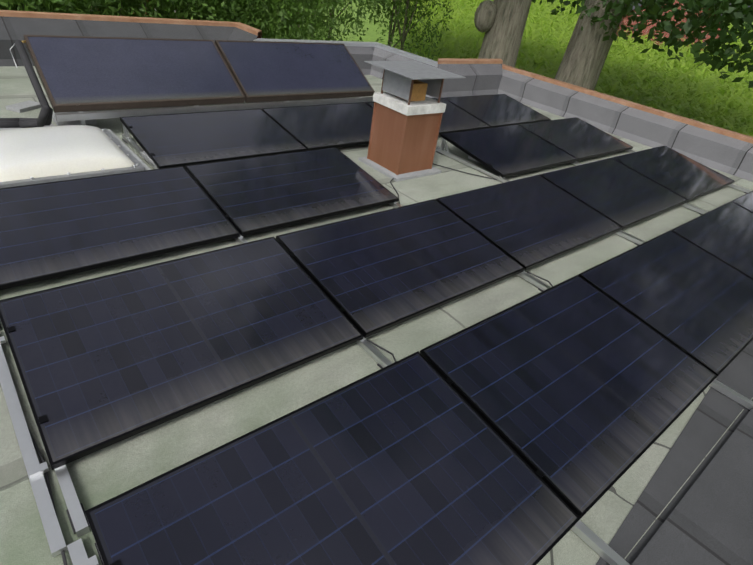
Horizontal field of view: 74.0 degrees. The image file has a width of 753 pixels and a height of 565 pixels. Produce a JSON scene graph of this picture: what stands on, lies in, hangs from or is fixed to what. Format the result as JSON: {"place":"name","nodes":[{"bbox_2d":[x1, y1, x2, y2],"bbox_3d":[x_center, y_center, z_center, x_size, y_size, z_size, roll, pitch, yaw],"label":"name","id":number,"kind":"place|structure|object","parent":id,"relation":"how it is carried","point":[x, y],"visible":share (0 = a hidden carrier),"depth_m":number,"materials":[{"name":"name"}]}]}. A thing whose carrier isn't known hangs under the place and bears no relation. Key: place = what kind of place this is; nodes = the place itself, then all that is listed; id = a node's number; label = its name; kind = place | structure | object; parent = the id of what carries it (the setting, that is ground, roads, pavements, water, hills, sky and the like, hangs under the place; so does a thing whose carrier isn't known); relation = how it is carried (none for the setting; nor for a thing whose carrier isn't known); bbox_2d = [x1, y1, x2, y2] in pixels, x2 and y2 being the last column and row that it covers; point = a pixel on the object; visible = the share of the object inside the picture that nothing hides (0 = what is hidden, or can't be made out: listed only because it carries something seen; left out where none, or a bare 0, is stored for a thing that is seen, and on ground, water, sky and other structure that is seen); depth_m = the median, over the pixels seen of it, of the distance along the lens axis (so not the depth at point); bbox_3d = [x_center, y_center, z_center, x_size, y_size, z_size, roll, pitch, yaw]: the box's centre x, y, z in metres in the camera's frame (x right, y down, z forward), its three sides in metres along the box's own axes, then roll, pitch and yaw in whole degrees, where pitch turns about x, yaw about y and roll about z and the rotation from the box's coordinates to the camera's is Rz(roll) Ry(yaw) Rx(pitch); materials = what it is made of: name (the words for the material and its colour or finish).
{"place":"outdoors","nodes":[
{"label":"outdoors","id":0,"kind":"place"},
{"bbox_2d":[0,10,752,564],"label":"building","id":1,"kind":"structure","parent":0,"point":[680,492],"depth_m":3.10,"materials":[{"name":"grey concrete"}]},
{"bbox_2d":[0,40,52,127],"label":"collector pipes","id":2,"kind":"object","parent":1,"relation":"on","point":[44,116],"visible":0.98,"depth_m":5.32,"materials":[{"name":"grey"}]},
{"bbox_2d":[0,100,53,129],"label":"roof pavers","id":3,"kind":"object","parent":1,"relation":"on","point":[25,106],"visible":0.5,"depth_m":5.98,"materials":[{"name":"concrete"}]},
{"bbox_2d":[0,129,150,187],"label":"skylight curb","id":4,"kind":"structure","parent":1,"relation":"on","point":[139,165],"depth_m":4.48,"materials":[{"name":"metal"}]},
{"bbox_2d":[0,125,134,181],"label":"skylight dome","id":5,"kind":"structure","parent":4,"relation":"on","point":[34,152],"depth_m":4.46,"materials":[{"name":"plastic"}]},
{"bbox_2d":[0,156,401,327],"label":"mounting rail","id":6,"kind":"object","parent":1,"relation":"on","point":[241,239],"visible":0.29,"depth_m":4.16,"materials":[{"name":"metal"}]},
{"bbox_2d":[0,166,239,289],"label":"solar panel","id":7,"kind":"object","parent":6,"relation":"on","point":[51,230],"visible":1,"depth_m":3.78,"materials":[{"name":"black"}]},
{"bbox_2d":[185,147,398,235],"bbox_3d":[-0.778,-0.954,4.858,1.722,0.191,1.128,-19,42,-36],"label":"solar panel","id":8,"kind":"object","parent":6,"relation":"on","point":[251,195],"visible":0.97,"depth_m":4.74,"materials":[{"name":"black"}]},
{"bbox_2d":[52,97,373,125],"bbox_3d":[-1.982,-2.657,6.755,4.370,0.782,1.171,-19,42,-36],"label":"mounting rail","id":9,"kind":"object","parent":1,"relation":"on","point":[74,118],"visible":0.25,"depth_m":6.02,"materials":[{"name":"metal"}]},
{"bbox_2d":[23,35,244,112],"bbox_3d":[-2.800,-2.532,6.005,2.170,0.598,0.946,-19,42,-36],"label":"solar thermal collector","id":10,"kind":"object","parent":9,"relation":"on","point":[82,73],"visible":0.97,"depth_m":5.86,"materials":[{"name":"glass"}]},
{"bbox_2d":[215,40,374,102],"bbox_3d":[-1.123,-3.106,7.308,2.170,0.598,0.946,-19,42,-36],"label":"solar thermal collector","id":11,"kind":"object","parent":9,"relation":"on","point":[264,71],"visible":0.94,"depth_m":7.17,"materials":[{"name":"glass"}]},
{"bbox_2d":[27,163,552,564],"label":"pv cables","id":12,"kind":"object","parent":1,"relation":"on","point":[49,486],"visible":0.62,"depth_m":2.30,"materials":[{"name":"grey"}]},
{"bbox_2d":[140,151,479,167],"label":"ballast pavers","id":13,"kind":"object","parent":1,"relation":"on","point":[144,155],"visible":0.21,"depth_m":5.13,"materials":[{"name":"concrete"}]},
{"bbox_2d":[122,99,540,168],"bbox_3d":[0.245,-2.256,7.222,6.948,0.248,1.493,-19,42,-36],"label":"mounting rail","id":14,"kind":"object","parent":1,"relation":"on","point":[126,138],"visible":0.23,"depth_m":5.51,"materials":[{"name":"metal"}]},
{"bbox_2d":[120,109,306,168],"bbox_3d":[-1.832,-1.692,5.732,1.722,0.191,1.128,-19,42,-36],"label":"solar panel","id":15,"kind":"object","parent":14,"relation":"on","point":[176,140],"visible":0.88,"depth_m":5.63,"materials":[{"name":"black"}]},
{"bbox_2d":[262,102,372,149],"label":"solar panel","id":16,"kind":"object","parent":14,"relation":"on","point":[313,127],"visible":0.68,"depth_m":6.59,"materials":[{"name":"black"}]},
{"bbox_2d":[365,98,490,134],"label":"solar panel","id":17,"kind":"object","parent":14,"relation":"on","point":[455,118],"visible":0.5,"depth_m":7.91,"materials":[{"name":"black"}]},
{"bbox_2d":[444,94,550,127],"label":"solar panel","id":18,"kind":"object","parent":14,"relation":"on","point":[496,110],"visible":0.88,"depth_m":8.76,"materials":[{"name":"black"}]},
{"bbox_2d":[0,152,751,556],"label":"mounting rail","id":19,"kind":"object","parent":1,"relation":"on","point":[48,516],"visible":0.42,"depth_m":2.20,"materials":[{"name":"metal"}]},
{"bbox_2d":[0,236,363,469],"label":"solar panel","id":20,"kind":"object","parent":19,"relation":"on","point":[102,362],"visible":0.96,"depth_m":2.79,"materials":[{"name":"black"}]},
{"bbox_2d":[276,199,524,337],"bbox_3d":[0.241,-0.222,3.984,1.722,0.191,1.128,-19,42,-36],"label":"solar panel","id":21,"kind":"object","parent":19,"relation":"on","point":[374,273],"visible":0.88,"depth_m":3.85,"materials":[{"name":"black"}]},
{"bbox_2d":[436,175,622,270],"bbox_3d":[1.569,-0.676,5.016,1.722,0.191,1.128,-19,42,-36],"label":"solar panel","id":22,"kind":"object","parent":19,"relation":"on","point":[527,223],"visible":0.85,"depth_m":4.91,"materials":[{"name":"black"}]},
{"bbox_2d":[539,158,687,229],"bbox_3d":[2.897,-1.131,6.048,1.722,0.191,1.128,-19,42,-36],"label":"solar panel","id":23,"kind":"object","parent":19,"relation":"on","point":[619,193],"visible":0.91,"depth_m":5.96,"materials":[{"name":"black"}]},
{"bbox_2d":[612,145,734,201],"bbox_3d":[4.225,-1.585,7.080,1.722,0.191,1.128,-19,42,-36],"label":"solar panel","id":24,"kind":"object","parent":19,"relation":"on","point":[685,177],"visible":0.94,"depth_m":7.00,"materials":[{"name":"black"}]},
{"bbox_2d":[67,211,752,564],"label":"mounting rail","id":25,"kind":"object","parent":1,"relation":"on","point":[609,555],"visible":0.25,"depth_m":2.24,"materials":[{"name":"metal"}]},
{"bbox_2d":[85,351,580,564],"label":"solar panel","id":26,"kind":"object","parent":25,"relation":"on","point":[415,458],"visible":1,"depth_m":2.13,"materials":[{"name":"black"}]},
{"bbox_2d":[420,275,716,517],"bbox_3d":[1.251,0.516,3.098,1.722,0.191,1.128,-19,42,-36],"label":"solar panel","id":27,"kind":"object","parent":25,"relation":"on","point":[580,393],"visible":0.88,"depth_m":2.94,"materials":[{"name":"black"}]},
{"bbox_2d":[579,230,752,375],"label":"solar panel","id":28,"kind":"object","parent":25,"relation":"on","point":[693,300],"visible":0.89,"depth_m":3.98,"materials":[{"name":"black"}]},
{"bbox_2d":[671,201,752,278],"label":"solar panel","id":29,"kind":"object","parent":25,"relation":"on","point":[724,233],"visible":0.88,"depth_m":5.09,"materials":[{"name":"black"}]},
{"bbox_2d":[732,191,752,210],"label":"solar panel","id":30,"kind":"object","parent":25,"relation":"on","point":[745,201],"visible":0.83,"depth_m":6.05,"materials":[{"name":"black"}]},
{"bbox_2d":[358,61,465,181],"bbox_3d":[0.351,-1.897,5.843,0.810,1.130,0.800,-19,42,-36],"label":"chimney","id":31,"kind":"object","parent":1,"relation":"on","point":[406,121],"visible":1,"depth_m":5.69,"materials":[{"name":"brown brick"}]},
{"bbox_2d":[436,123,636,182],"bbox_3d":[2.609,-1.970,7.372,3.464,0.248,1.493,-19,42,-36],"label":"mounting rail","id":32,"kind":"object","parent":1,"relation":"on","point":[441,150],"visible":0.38,"depth_m":6.58,"materials":[{"name":"metal"}]},
{"bbox_2d":[440,124,576,177],"bbox_3d":[1.859,-1.861,6.914,1.722,0.191,1.128,-19,42,-36],"label":"solar panel","id":33,"kind":"object","parent":32,"relation":"on","point":[508,150],"visible":0.94,"depth_m":6.81,"materials":[{"name":"black"}]},
{"bbox_2d":[518,117,632,160],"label":"solar panel","id":34,"kind":"object","parent":32,"relation":"on","point":[579,139],"visible":0.94,"depth_m":7.87,"materials":[{"name":"black"}]},
{"bbox_2d":[186,0,752,47],"bbox_3d":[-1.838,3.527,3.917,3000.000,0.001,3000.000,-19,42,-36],"label":"bush","id":35,"kind":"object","parent":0,"point":[370,35],"depth_m":44.26,"materials":[{"name":"green plant"}]},
{"bbox_2d":[0,0,453,59],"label":"shrubs","id":36,"kind":"object","parent":35,"relation":"on","point":[227,11],"depth_m":12.80,"materials":[{"name":"green plant"}]},
{"bbox_2d":[474,0,531,66],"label":"oak tree","id":37,"kind":"object","parent":35,"relation":"on","point":[501,24],"visible":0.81,"depth_m":13.17,"materials":[{"name":"plant"}]},
{"bbox_2d":[388,0,752,136],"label":"grass","id":38,"kind":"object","parent":35,"relation":"on","point":[684,86],"visible":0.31,"depth_m":23.71,"materials":[{"name":"green plant"}]},
{"bbox_2d":[532,0,752,91],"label":"oak tree","id":39,"kind":"object","parent":35,"relation":"on","point":[734,12],"depth_m":10.36,"materials":[{"name":"plant"}]},
{"bbox_2d":[616,0,728,52],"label":"brick farm building","id":40,"kind":"structure","parent":35,"relation":"on","point":[644,31],"depth_m":42.14,"materials":[{"name":"red brick"}]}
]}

